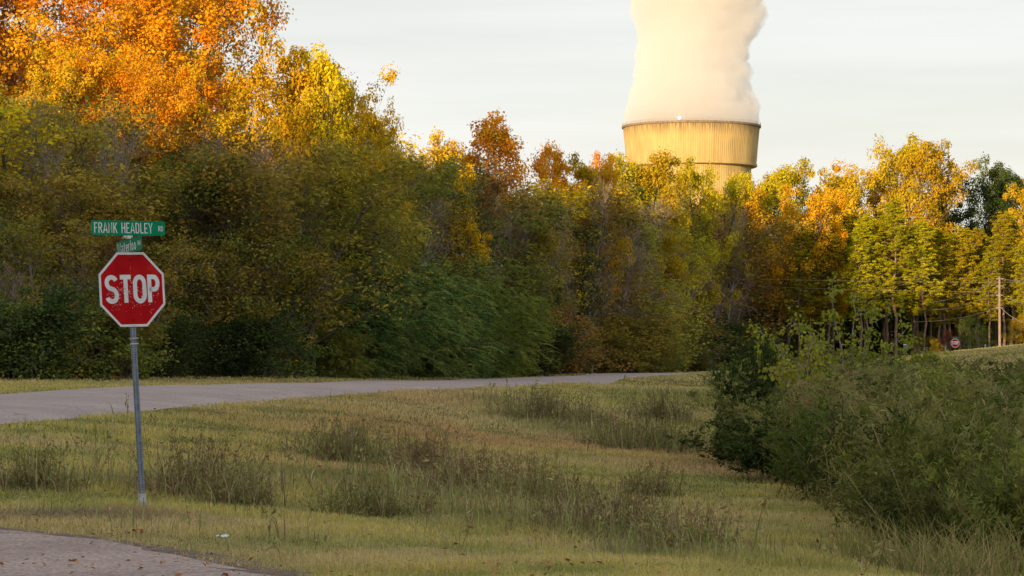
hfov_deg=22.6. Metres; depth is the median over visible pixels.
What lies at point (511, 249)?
woodland tree
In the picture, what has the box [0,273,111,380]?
edge bush
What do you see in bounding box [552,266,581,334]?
twiggy tree
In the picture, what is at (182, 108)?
maple tree
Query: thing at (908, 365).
cane shrub
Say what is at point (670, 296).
woodland tree
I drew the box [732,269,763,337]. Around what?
twiggy tree
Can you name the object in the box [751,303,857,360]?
edge bush
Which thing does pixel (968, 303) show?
overhead wire
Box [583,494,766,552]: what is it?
weed clump
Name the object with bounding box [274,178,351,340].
sapling
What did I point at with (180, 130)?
woodland tree
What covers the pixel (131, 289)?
stop sign
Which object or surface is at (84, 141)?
sapling
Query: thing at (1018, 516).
twiggy shrub
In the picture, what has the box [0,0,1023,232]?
sky
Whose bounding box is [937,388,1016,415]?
cane shrub
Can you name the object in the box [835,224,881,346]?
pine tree
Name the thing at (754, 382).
evergreen bush
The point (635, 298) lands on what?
woodland tree
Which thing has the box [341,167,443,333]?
woodland tree
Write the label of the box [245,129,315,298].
bare tree
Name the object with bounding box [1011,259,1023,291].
pine tree
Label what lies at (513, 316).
feathery tree
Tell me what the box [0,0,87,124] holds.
maple tree
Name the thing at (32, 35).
maple tree
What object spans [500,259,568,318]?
woodland tree
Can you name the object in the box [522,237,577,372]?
vine covered tree
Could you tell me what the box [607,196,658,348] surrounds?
bare tree
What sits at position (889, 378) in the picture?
leafy shrub
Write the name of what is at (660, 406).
weed clump
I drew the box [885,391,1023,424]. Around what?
cane shrub
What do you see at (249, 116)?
woodland tree
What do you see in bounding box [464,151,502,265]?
sapling
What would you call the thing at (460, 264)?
woodland tree
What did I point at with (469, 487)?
ditch grass
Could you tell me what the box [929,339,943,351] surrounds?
bush
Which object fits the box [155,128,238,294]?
bare tree
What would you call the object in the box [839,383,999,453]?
cane shrub
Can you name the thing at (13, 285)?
twiggy tree
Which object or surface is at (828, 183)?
oak tree
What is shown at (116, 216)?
woodland tree
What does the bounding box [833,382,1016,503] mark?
cane shrub
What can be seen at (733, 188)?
oak tree
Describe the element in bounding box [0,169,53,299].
woodland tree
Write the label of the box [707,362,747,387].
leafy shrub
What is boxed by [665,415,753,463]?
bramble
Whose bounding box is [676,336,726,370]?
edge bush
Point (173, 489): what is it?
weed clump
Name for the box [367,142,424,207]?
sapling
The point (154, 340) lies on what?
edge bush
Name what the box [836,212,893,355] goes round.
pine tree
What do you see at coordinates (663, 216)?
bare tree
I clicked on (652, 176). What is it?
oak tree
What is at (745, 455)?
bramble
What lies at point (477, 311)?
feathery tree
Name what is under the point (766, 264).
woodland tree
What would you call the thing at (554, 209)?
woodland tree
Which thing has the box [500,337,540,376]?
edge bush
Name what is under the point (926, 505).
cane shrub
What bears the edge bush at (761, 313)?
on the ground at (388, 420)
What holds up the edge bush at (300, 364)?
on the ground at (388, 420)
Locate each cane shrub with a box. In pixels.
[680,369,868,421]
[726,356,806,400]
[730,379,875,482]
[743,369,893,394]
[752,390,872,503]
[758,411,841,491]
[782,367,956,402]
[795,351,901,381]
[795,376,916,425]
[797,346,917,388]
[817,436,915,538]
[826,347,958,378]
[827,382,1012,481]
[829,394,1023,565]
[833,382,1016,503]
[838,442,984,552]
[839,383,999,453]
[853,360,977,390]
[855,414,1018,512]
[860,401,954,429]
[864,362,991,397]
[865,420,960,479]
[884,429,1023,562]
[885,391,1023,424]
[897,356,1005,400]
[901,374,1023,449]
[909,354,1012,389]
[912,358,981,382]
[923,375,1023,422]
[932,414,1023,569]
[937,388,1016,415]
[938,363,1023,408]
[978,408,1023,454]
[979,358,1023,385]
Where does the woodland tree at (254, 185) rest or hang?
on the ground at (388, 420)
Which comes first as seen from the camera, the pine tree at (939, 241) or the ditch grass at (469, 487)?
the ditch grass at (469, 487)
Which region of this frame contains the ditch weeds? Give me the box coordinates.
[19,372,1021,572]
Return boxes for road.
[0,371,706,423]
[0,529,272,575]
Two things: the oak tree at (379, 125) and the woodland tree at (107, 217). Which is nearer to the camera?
the woodland tree at (107, 217)
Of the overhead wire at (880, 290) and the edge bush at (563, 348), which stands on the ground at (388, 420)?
the edge bush at (563, 348)
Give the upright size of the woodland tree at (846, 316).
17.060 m
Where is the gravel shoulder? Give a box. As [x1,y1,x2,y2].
[0,527,311,575]
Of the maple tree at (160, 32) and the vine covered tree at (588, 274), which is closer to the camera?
the maple tree at (160, 32)
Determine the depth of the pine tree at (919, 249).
247.84 m
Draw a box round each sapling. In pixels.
[0,69,138,295]
[0,79,150,288]
[0,84,141,291]
[0,200,75,309]
[0,201,58,302]
[0,217,45,299]
[38,214,116,310]
[54,81,177,270]
[76,219,159,329]
[121,94,249,272]
[133,206,256,308]
[144,226,215,336]
[155,161,317,310]
[156,136,312,376]
[171,112,278,181]
[171,127,286,287]
[174,233,253,375]
[197,225,283,326]
[254,220,322,373]
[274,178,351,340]
[288,178,375,375]
[324,173,424,342]
[332,191,420,342]
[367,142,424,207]
[369,198,461,373]
[390,129,474,253]
[403,201,466,267]
[431,191,512,321]
[433,141,544,277]
[441,145,519,275]
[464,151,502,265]
[484,221,559,327]
[501,226,587,329]
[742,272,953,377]
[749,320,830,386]
[756,338,830,403]
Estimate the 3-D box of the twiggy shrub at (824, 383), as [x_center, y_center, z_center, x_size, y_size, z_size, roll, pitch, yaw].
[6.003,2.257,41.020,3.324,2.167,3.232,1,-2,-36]
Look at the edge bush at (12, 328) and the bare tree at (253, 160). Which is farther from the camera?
the bare tree at (253, 160)
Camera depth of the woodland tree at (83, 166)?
101.02 m
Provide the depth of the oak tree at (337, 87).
105.06 m
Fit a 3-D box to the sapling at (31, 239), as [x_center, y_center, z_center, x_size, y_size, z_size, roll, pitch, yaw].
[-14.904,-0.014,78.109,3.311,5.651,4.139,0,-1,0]
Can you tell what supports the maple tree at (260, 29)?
on the ground at (388, 420)
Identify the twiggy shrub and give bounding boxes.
[684,360,856,412]
[698,373,739,387]
[701,368,867,420]
[701,369,749,408]
[706,360,751,397]
[720,382,871,414]
[721,402,796,476]
[770,362,1023,429]
[785,389,977,513]
[805,368,996,410]
[806,381,1019,547]
[884,411,1000,529]
[886,391,1023,450]
[907,428,1023,565]
[931,394,1023,467]
[944,370,1022,412]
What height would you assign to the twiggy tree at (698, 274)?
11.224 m
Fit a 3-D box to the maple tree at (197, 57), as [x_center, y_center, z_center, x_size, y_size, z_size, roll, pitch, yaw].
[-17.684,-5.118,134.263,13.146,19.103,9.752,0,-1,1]
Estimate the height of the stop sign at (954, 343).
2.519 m
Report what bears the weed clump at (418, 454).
on the ground at (388, 420)
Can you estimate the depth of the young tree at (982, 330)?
238.26 m
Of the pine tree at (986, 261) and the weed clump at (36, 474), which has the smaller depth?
the weed clump at (36, 474)
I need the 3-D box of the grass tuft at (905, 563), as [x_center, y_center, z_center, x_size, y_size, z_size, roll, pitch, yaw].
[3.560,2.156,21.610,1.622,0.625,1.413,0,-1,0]
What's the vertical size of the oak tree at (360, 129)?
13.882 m
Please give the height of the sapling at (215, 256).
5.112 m
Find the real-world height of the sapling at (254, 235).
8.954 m
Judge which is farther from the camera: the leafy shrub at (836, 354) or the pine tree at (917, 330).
the pine tree at (917, 330)
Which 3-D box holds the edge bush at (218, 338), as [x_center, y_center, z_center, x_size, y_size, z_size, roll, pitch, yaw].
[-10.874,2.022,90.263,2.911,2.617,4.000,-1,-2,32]
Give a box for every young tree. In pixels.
[950,315,977,349]
[971,324,995,348]
[1001,315,1023,344]
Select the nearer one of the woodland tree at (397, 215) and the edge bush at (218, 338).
the edge bush at (218, 338)
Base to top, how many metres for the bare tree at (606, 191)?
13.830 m
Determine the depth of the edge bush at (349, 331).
104.60 m
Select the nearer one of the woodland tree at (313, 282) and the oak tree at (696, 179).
the woodland tree at (313, 282)
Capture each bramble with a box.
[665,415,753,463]
[717,409,821,483]
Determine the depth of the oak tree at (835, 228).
252.57 m
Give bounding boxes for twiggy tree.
[0,257,29,304]
[66,269,93,302]
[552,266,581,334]
[587,272,624,367]
[669,247,723,313]
[706,256,732,323]
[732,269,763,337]
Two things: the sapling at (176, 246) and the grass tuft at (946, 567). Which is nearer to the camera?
the grass tuft at (946, 567)
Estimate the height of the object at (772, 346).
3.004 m
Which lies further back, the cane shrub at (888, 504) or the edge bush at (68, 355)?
the edge bush at (68, 355)
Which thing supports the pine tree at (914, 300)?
on the ground at (388, 420)
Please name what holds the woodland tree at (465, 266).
on the ground at (388, 420)
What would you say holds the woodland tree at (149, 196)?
on the ground at (388, 420)
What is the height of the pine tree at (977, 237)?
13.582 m
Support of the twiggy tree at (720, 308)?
on the ground at (388, 420)
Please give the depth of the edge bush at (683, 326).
199.75 m
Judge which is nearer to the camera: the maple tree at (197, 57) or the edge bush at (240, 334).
the edge bush at (240, 334)
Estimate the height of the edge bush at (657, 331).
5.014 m
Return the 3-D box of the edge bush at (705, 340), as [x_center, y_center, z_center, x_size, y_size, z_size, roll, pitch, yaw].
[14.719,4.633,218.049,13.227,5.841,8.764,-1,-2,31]
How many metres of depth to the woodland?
281.40 m
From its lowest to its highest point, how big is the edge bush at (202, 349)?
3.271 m
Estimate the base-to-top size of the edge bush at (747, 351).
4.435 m
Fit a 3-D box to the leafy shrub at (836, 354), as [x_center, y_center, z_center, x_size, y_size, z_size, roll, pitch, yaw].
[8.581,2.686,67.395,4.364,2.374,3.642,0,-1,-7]
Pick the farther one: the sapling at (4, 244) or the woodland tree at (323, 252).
the woodland tree at (323, 252)
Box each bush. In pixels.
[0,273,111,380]
[0,292,92,378]
[0,304,87,379]
[7,295,96,378]
[50,308,90,375]
[52,288,173,380]
[63,302,185,379]
[85,292,173,377]
[127,316,195,375]
[147,313,209,378]
[155,294,233,374]
[165,288,238,374]
[177,309,255,376]
[191,302,317,378]
[205,308,268,361]
[260,295,340,376]
[274,312,307,373]
[310,316,365,368]
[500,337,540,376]
[511,321,605,376]
[543,306,639,374]
[552,334,598,373]
[572,316,622,372]
[588,313,668,372]
[593,311,692,372]
[621,317,708,372]
[626,298,715,372]
[633,307,742,371]
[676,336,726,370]
[681,320,745,371]
[688,312,784,370]
[708,327,813,422]
[716,339,760,370]
[730,306,785,355]
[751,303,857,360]
[762,328,800,354]
[909,331,932,353]
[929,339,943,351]
[935,330,961,350]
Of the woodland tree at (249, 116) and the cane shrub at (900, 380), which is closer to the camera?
the cane shrub at (900, 380)
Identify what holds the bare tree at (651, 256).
on the ground at (388, 420)
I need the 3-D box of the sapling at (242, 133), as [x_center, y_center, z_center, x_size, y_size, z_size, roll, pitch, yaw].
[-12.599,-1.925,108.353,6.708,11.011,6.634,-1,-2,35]
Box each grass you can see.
[8,373,1009,575]
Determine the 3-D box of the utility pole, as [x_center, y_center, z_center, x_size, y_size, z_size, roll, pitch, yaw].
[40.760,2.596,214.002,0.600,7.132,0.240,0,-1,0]
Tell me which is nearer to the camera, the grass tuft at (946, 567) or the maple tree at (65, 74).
the grass tuft at (946, 567)
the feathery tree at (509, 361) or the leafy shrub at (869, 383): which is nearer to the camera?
the leafy shrub at (869, 383)
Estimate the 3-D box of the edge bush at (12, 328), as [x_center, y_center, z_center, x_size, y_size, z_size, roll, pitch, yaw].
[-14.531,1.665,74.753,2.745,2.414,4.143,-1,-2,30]
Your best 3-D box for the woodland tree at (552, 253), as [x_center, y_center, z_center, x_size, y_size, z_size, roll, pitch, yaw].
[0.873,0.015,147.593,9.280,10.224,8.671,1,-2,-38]
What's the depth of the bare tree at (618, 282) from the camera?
187.39 m
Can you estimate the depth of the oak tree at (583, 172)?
175.97 m
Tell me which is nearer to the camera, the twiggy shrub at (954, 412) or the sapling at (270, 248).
the twiggy shrub at (954, 412)
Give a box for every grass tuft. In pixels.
[805,511,962,569]
[844,507,1007,575]
[888,523,1019,575]
[931,516,1023,575]
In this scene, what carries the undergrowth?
on the ground at (388, 420)
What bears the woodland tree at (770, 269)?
on the ground at (388, 420)
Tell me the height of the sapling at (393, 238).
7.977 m
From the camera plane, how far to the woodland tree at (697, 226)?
226.18 m
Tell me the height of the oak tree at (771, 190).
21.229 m
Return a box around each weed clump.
[0,436,112,492]
[107,426,298,496]
[169,455,325,508]
[253,411,424,463]
[282,463,455,519]
[335,424,471,474]
[391,441,573,493]
[458,450,629,507]
[462,382,643,423]
[501,472,730,542]
[559,406,709,453]
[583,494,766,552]
[591,460,694,499]
[612,387,711,422]
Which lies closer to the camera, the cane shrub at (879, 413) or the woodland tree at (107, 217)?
the cane shrub at (879, 413)
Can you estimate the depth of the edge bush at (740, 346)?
229.01 m
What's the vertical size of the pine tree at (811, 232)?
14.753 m
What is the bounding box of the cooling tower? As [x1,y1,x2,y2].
[622,117,760,220]
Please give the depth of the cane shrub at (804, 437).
36.99 m
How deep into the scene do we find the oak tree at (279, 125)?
111.41 m
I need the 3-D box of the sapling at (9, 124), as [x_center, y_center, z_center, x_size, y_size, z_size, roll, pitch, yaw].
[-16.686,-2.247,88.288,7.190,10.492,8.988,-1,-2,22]
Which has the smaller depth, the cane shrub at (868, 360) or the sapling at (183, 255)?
the cane shrub at (868, 360)
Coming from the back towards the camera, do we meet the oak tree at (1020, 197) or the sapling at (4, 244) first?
the oak tree at (1020, 197)
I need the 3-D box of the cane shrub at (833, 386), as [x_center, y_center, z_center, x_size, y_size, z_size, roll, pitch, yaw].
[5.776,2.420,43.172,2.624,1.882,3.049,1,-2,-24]
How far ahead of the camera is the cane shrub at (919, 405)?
30.68 m
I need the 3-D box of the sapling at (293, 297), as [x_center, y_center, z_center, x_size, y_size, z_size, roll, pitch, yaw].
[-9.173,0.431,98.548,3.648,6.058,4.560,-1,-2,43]
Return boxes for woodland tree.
[0,101,87,266]
[0,103,130,259]
[0,163,148,293]
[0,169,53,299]
[0,174,79,299]
[2,121,164,268]
[3,165,175,291]
[4,156,193,326]
[42,162,268,332]
[79,120,201,215]
[133,103,279,300]
[133,152,310,322]
[136,124,265,242]
[154,142,312,375]
[157,142,329,362]
[178,170,322,318]
[180,106,299,159]
[195,132,392,375]
[255,197,347,322]
[256,131,452,375]
[266,143,370,314]
[325,167,451,335]
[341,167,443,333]
[370,176,410,283]
[398,151,504,318]
[405,209,469,274]
[407,150,507,314]
[431,222,500,357]
[436,161,548,310]
[461,216,513,323]
[462,193,498,230]
[475,207,552,331]
[476,189,582,368]
[488,205,600,329]
[489,176,599,330]
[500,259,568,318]
[508,224,595,312]
[510,186,616,327]
[537,191,717,349]
[556,180,670,340]
[571,181,660,322]
[572,211,707,325]
[609,212,718,349]
[612,211,711,366]
[661,210,755,338]
[673,209,722,306]
[681,194,809,344]
[693,207,810,343]
[704,232,795,346]
[737,207,780,331]
[739,180,837,306]
[744,220,856,338]
[747,222,828,321]
[786,211,869,332]
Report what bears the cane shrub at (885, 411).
on the ground at (388, 420)
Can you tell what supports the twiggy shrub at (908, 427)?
on the ground at (388, 420)
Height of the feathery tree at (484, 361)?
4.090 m
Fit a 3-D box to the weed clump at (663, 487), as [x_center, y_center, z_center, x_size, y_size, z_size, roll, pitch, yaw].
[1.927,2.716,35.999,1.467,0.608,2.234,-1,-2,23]
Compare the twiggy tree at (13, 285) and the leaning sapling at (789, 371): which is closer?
the leaning sapling at (789, 371)
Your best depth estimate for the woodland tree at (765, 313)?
246.87 m
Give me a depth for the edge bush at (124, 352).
79.28 m
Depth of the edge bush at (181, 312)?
88.96 m
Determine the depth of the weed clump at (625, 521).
27.38 m
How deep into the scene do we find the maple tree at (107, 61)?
104.52 m
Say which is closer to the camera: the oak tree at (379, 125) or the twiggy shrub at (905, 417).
the twiggy shrub at (905, 417)
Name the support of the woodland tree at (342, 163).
on the ground at (388, 420)
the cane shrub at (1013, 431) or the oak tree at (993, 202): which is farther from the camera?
the oak tree at (993, 202)
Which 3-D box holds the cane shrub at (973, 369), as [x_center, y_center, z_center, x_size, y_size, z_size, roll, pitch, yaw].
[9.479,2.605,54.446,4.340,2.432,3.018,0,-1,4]
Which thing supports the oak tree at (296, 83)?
on the ground at (388, 420)
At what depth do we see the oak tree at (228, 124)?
106.19 m
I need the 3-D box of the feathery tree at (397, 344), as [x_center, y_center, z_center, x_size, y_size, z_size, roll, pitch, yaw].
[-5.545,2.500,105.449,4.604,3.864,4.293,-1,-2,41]
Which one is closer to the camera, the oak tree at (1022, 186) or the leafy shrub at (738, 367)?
the leafy shrub at (738, 367)
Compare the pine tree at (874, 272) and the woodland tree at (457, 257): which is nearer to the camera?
the woodland tree at (457, 257)
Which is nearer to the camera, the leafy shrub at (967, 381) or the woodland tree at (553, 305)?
the leafy shrub at (967, 381)
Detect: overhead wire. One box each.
[760,286,953,291]
[769,279,1023,282]
[916,307,997,321]
[934,279,997,301]
[936,292,997,309]
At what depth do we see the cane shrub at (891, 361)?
64.00 m
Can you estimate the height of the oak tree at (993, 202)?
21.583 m
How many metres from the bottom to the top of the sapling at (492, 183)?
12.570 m
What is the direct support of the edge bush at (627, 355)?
on the ground at (388, 420)
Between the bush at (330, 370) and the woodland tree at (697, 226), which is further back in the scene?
the woodland tree at (697, 226)
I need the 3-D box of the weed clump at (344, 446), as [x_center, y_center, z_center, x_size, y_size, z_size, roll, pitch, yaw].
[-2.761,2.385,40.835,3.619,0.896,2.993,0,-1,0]
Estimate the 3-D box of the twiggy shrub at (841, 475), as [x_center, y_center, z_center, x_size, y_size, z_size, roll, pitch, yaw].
[4.820,1.960,27.864,3.059,1.899,2.603,0,-1,12]
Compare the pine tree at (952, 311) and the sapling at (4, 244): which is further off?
the pine tree at (952, 311)
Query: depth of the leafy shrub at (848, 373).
52.32 m
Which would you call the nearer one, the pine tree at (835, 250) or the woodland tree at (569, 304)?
the woodland tree at (569, 304)
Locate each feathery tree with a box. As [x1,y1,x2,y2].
[284,238,478,379]
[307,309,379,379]
[345,303,432,378]
[355,244,504,378]
[402,256,511,378]
[441,247,555,377]
[444,309,508,377]
[476,275,558,377]
[485,332,520,377]
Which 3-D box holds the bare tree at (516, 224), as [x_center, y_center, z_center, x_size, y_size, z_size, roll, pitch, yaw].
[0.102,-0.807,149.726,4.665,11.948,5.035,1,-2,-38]
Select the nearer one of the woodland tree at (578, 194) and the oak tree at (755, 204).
the woodland tree at (578, 194)
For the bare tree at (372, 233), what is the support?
on the ground at (388, 420)
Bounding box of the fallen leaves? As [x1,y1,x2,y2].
[0,397,1007,575]
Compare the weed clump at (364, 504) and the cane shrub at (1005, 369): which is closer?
the weed clump at (364, 504)
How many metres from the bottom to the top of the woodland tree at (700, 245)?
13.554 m
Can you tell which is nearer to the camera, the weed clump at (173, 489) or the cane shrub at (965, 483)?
the cane shrub at (965, 483)
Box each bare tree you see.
[3,109,87,267]
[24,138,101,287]
[64,119,178,269]
[92,109,142,257]
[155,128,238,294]
[197,139,284,374]
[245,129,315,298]
[258,142,318,244]
[259,154,324,349]
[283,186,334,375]
[349,186,391,293]
[399,156,443,262]
[402,170,454,369]
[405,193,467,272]
[483,195,520,304]
[492,211,533,304]
[507,178,565,296]
[538,201,580,373]
[572,168,623,320]
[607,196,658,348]
[610,218,634,364]
[633,201,686,319]
[640,196,680,315]
[655,183,689,313]
[671,182,732,318]
[707,189,757,366]
[717,212,749,319]
[751,220,810,345]
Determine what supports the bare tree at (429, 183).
on the ground at (388, 420)
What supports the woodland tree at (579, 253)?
on the ground at (388, 420)
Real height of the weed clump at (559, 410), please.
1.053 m
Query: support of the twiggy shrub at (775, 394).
on the ground at (388, 420)
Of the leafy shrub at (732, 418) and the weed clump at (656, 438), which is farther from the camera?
the weed clump at (656, 438)
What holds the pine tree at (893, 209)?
on the ground at (388, 420)
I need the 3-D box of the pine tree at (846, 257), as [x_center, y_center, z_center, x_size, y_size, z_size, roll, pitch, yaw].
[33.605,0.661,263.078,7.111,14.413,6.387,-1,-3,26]
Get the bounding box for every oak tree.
[153,86,258,235]
[221,30,339,212]
[259,98,328,251]
[267,39,365,297]
[297,63,400,281]
[338,109,412,251]
[353,93,414,287]
[366,130,438,278]
[418,126,492,285]
[457,108,551,292]
[514,139,588,310]
[563,151,634,316]
[573,151,621,311]
[608,149,668,312]
[613,146,701,321]
[646,176,720,314]
[661,155,735,323]
[688,195,762,317]
[700,166,757,318]
[713,181,777,317]
[728,163,809,322]
[751,184,850,354]
[760,156,840,307]
[794,167,874,352]
[799,193,864,358]
[830,157,945,338]
[834,161,891,351]
[853,132,948,351]
[894,138,978,349]
[919,170,999,346]
[953,165,1023,346]
[967,151,1020,244]
[987,181,1023,344]
[1008,179,1023,272]
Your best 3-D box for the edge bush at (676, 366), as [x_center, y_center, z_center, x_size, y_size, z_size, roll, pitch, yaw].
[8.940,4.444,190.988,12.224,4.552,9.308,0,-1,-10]
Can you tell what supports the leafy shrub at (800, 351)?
on the ground at (388, 420)
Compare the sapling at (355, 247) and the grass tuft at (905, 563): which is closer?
the grass tuft at (905, 563)
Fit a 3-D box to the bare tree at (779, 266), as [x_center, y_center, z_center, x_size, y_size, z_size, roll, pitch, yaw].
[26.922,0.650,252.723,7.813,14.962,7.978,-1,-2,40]
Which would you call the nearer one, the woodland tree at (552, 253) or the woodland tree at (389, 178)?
the woodland tree at (389, 178)
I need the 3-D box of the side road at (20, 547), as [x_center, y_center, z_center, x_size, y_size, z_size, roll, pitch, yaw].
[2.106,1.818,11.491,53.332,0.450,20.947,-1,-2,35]
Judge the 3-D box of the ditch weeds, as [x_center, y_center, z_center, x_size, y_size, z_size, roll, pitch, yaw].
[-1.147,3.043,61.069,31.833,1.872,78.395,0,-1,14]
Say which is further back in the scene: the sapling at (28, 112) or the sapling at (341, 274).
the sapling at (341, 274)
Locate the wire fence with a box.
[924,343,1008,352]
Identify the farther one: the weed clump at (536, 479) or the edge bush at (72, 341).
the edge bush at (72, 341)
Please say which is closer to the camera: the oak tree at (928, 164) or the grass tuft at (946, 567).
the grass tuft at (946, 567)
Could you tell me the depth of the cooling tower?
1474.08 m
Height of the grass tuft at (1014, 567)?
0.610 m
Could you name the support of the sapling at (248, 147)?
on the ground at (388, 420)
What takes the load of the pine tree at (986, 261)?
on the ground at (388, 420)
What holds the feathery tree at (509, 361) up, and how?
on the ground at (388, 420)
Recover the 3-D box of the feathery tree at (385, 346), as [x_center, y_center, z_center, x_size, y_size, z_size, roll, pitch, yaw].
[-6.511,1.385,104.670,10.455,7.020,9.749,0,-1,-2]
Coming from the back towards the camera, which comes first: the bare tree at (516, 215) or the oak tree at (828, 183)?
the oak tree at (828, 183)
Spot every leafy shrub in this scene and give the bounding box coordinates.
[694,376,839,470]
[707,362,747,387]
[737,344,882,379]
[748,345,926,379]
[773,366,888,396]
[780,368,946,423]
[829,360,950,389]
[876,373,984,410]
[913,377,1020,399]
[949,370,1023,389]
[1002,360,1023,378]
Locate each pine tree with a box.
[777,219,843,344]
[778,231,825,356]
[812,230,852,352]
[813,224,859,354]
[835,209,871,355]
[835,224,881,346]
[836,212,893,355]
[848,222,883,350]
[852,215,920,354]
[853,213,920,354]
[864,197,927,356]
[885,230,940,353]
[900,217,945,350]
[901,220,932,352]
[911,228,970,350]
[920,224,939,349]
[920,256,971,350]
[931,233,966,348]
[937,224,987,349]
[952,249,992,348]
[956,228,995,347]
[958,230,1001,346]
[970,251,1010,346]
[980,210,1023,344]
[980,211,1023,344]
[1004,239,1023,329]
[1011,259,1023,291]
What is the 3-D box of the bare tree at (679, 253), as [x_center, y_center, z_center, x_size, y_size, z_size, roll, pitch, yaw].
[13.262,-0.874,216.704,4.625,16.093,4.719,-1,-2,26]
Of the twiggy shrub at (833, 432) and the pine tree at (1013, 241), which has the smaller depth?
the twiggy shrub at (833, 432)
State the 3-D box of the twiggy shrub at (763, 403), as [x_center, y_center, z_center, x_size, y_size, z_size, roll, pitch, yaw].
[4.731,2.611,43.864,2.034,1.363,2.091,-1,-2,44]
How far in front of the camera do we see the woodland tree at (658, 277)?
194.94 m
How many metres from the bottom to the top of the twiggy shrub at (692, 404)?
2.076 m
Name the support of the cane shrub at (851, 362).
on the ground at (388, 420)
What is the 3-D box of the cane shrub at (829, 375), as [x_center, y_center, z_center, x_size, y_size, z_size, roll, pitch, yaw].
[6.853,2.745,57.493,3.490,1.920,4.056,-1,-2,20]
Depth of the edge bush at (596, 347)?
166.38 m
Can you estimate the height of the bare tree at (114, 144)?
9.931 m
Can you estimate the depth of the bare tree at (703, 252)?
230.44 m
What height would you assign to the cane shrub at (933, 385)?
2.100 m
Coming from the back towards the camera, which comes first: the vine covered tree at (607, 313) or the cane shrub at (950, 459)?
the vine covered tree at (607, 313)
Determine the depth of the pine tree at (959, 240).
254.59 m
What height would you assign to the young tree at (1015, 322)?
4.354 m
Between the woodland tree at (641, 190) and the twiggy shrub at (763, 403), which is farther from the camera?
the woodland tree at (641, 190)
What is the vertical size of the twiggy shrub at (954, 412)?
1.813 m
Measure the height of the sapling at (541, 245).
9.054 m
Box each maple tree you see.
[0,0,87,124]
[0,0,112,113]
[0,0,123,132]
[1,0,264,165]
[8,22,152,169]
[11,46,106,170]
[43,0,274,142]
[85,21,291,131]
[89,46,216,301]
[102,0,298,161]
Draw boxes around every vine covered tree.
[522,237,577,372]
[543,263,562,318]
[560,220,611,372]
[587,260,628,372]
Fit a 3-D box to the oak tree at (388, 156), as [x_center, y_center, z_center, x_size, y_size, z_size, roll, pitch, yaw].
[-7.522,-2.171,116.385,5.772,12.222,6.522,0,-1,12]
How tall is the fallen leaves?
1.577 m
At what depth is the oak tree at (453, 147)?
128.91 m
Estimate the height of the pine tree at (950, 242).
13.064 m
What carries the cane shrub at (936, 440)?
on the ground at (388, 420)
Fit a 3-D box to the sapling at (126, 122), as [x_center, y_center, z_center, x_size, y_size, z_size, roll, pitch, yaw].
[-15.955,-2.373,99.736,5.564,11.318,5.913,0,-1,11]
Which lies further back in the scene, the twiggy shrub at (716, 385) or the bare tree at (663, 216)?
the bare tree at (663, 216)
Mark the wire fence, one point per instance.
(985, 345)
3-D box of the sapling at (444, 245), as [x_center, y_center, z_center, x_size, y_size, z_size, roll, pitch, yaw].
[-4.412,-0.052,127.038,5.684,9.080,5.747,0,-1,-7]
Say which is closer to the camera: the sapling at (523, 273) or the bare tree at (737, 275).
the sapling at (523, 273)
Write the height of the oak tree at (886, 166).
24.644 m
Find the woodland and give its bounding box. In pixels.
[0,84,1023,359]
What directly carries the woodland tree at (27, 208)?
on the ground at (388, 420)
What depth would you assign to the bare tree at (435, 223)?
118.13 m
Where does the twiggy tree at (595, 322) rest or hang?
on the ground at (388, 420)
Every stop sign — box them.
[91,220,164,505]
[951,337,958,350]
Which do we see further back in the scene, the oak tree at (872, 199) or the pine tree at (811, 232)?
the oak tree at (872, 199)
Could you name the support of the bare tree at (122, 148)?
on the ground at (388, 420)
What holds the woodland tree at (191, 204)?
on the ground at (388, 420)
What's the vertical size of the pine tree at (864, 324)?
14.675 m
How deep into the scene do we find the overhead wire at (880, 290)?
222.49 m
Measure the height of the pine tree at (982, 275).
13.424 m
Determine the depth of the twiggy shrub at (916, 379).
46.61 m
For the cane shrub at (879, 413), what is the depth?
34.67 m
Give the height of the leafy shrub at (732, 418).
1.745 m
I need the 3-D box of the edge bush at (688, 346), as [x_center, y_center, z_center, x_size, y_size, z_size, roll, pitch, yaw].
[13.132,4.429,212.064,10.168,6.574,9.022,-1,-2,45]
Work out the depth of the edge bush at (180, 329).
86.66 m
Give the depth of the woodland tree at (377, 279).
108.68 m
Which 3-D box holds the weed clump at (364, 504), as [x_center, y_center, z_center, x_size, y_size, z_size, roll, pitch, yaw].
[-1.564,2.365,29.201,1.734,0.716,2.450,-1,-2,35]
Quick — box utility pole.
[996,276,1002,345]
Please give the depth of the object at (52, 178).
86.16 m
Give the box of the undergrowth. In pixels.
[0,268,820,377]
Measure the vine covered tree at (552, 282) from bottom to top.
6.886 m
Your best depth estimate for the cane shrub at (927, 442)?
29.54 m
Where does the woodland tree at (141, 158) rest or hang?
on the ground at (388, 420)
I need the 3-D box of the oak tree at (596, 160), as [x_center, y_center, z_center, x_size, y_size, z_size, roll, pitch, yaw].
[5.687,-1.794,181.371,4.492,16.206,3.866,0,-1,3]
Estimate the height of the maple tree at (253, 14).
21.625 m
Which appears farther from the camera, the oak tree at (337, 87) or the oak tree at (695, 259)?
the oak tree at (695, 259)
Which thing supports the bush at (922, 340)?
on the ground at (388, 420)
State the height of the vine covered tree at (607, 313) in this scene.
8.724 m
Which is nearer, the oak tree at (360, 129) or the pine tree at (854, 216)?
the oak tree at (360, 129)
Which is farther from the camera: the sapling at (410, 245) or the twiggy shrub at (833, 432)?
the sapling at (410, 245)
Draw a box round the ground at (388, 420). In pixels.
[0,347,1023,572]

